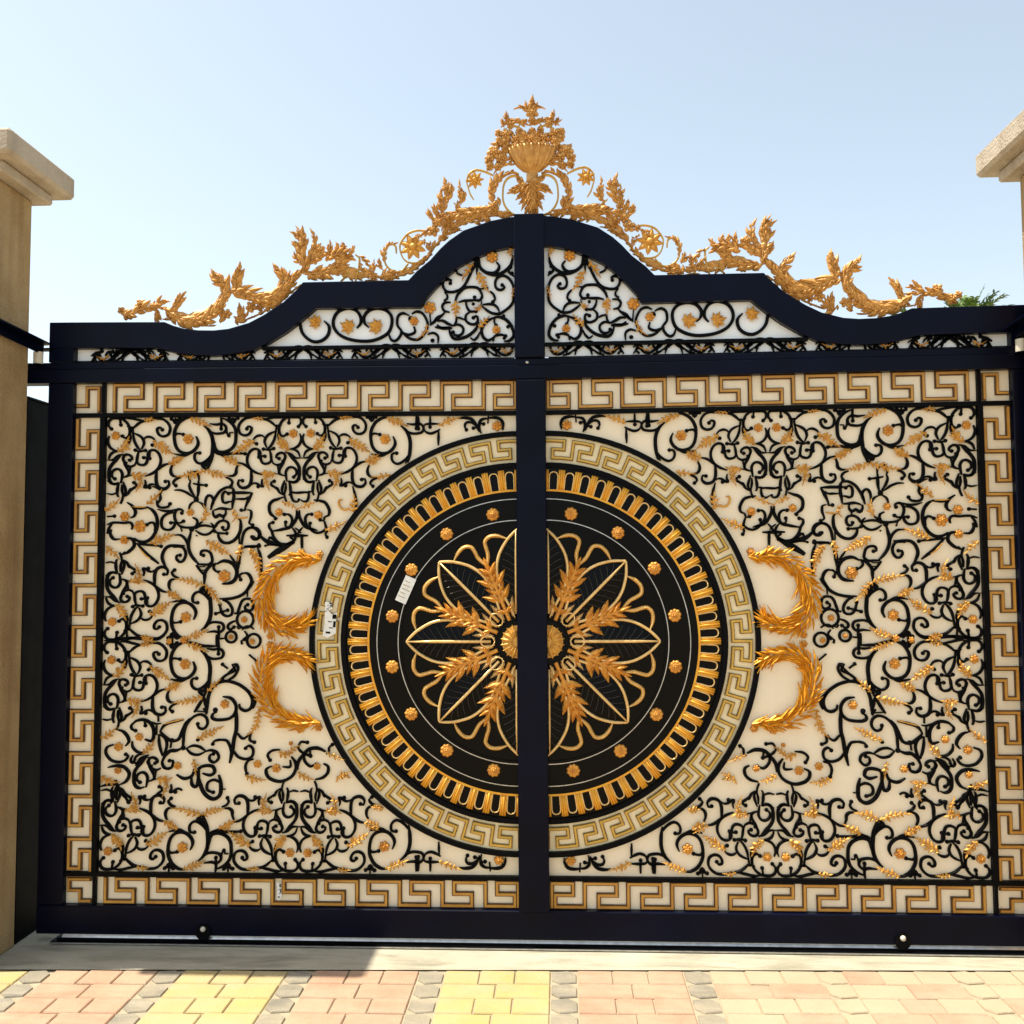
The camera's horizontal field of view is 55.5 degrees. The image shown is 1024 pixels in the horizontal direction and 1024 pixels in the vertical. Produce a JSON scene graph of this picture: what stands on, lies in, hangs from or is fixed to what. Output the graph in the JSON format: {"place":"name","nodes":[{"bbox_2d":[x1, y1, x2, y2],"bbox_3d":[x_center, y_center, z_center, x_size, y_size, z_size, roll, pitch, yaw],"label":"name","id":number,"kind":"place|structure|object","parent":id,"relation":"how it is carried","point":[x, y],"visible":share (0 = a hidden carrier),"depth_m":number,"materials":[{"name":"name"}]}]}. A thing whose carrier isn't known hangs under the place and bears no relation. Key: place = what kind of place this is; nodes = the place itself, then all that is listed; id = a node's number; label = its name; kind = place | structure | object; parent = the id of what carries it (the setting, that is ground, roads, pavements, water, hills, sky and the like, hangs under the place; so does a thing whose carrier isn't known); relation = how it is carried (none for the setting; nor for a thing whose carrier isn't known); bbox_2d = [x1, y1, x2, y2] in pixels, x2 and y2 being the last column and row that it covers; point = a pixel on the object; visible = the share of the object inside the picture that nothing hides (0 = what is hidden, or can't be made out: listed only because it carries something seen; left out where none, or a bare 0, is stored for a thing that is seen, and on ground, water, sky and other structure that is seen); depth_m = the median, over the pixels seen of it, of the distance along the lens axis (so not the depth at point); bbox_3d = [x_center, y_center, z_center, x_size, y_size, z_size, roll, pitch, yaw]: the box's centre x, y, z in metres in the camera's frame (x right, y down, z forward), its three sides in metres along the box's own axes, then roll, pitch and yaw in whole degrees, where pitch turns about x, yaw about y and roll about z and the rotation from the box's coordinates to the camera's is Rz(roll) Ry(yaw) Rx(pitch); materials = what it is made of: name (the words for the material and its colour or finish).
{"place":"outdoors","nodes":[
{"label":"outdoors","id":0,"kind":"place"},
{"bbox_2d":[0,969,1010,971],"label":"ground","id":1,"kind":"structure","parent":0,"point":[565,970],"depth_m":3.93,"materials":[{"name":"beige concrete"}]},
{"bbox_2d":[0,930,1023,970],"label":"concrete apron","id":2,"kind":"object","parent":1,"relation":"on","point":[34,950],"visible":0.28,"depth_m":4.00,"materials":[{"name":"grey concrete"}]},
{"bbox_2d":[14,396,47,944],"bbox_3d":[-2.315,0.685,4.423,0.368,2.380,0.338,0,-3,3],"label":"gate post","id":3,"kind":"object","parent":2,"relation":"on","point":[26,872],"visible":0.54,"depth_m":4.33,"materials":[{"name":"black metal"}]},
{"bbox_2d":[0,128,73,954],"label":"gate pillar","id":4,"kind":"structure","parent":2,"relation":"on","point":[30,176],"depth_m":4.17,"materials":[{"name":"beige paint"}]},
{"bbox_2d":[0,318,52,365],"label":"guide bracket","id":5,"kind":"object","parent":4,"relation":"attached to","point":[22,337],"visible":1,"depth_m":4.24,"materials":[{"name":"black metal"}]},
{"bbox_2d":[49,934,1023,956],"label":"floor track","id":6,"kind":"structure","parent":2,"relation":"on","point":[762,948],"depth_m":4.10,"materials":[{"name":"black metal"}]},
{"bbox_2d":[27,95,1023,949],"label":"sliding gate","id":7,"kind":"structure","parent":6,"relation":"on","point":[437,595],"depth_m":4.21,"materials":[{"name":"black metal"}]},
{"bbox_2d":[888,306,923,315],"bbox_3d":[2.208,0.382,5.228,0.308,3.033,0.228,-1,-4,15],"label":"palm shrub","id":8,"kind":"object","parent":2,"relation":"on","point":[902,310],"visible":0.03,"depth_m":5.32,"materials":[{"name":"green plant"}]},
{"bbox_2d":[942,286,1014,306],"bbox_3d":[2.498,0.322,5.243,0.450,3.150,0.479,-3,-4,39],"label":"palm shrub","id":9,"kind":"object","parent":2,"relation":"on","point":[964,300],"visible":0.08,"depth_m":5.25,"materials":[{"name":"green plant"}]},
{"bbox_2d":[976,110,1023,268],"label":"gate pillar","id":10,"kind":"structure","parent":2,"relation":"on","point":[1000,155],"depth_m":4.10,"materials":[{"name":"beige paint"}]},
{"bbox_2d":[1005,314,1023,353],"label":"guide bracket","id":11,"kind":"object","parent":10,"relation":"attached to","point":[1017,325],"visible":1,"depth_m":4.12,"materials":[{"name":"black metal"}]},
{"bbox_2d":[0,970,1023,1023],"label":"pavement","id":12,"kind":"structure","parent":0,"point":[392,997],"depth_m":3.64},
{"bbox_2d":[0,0,1023,401],"label":"sky","id":13,"kind":"structure","parent":0,"point":[192,137],"materials":[{"name":"blue"}]}
]}

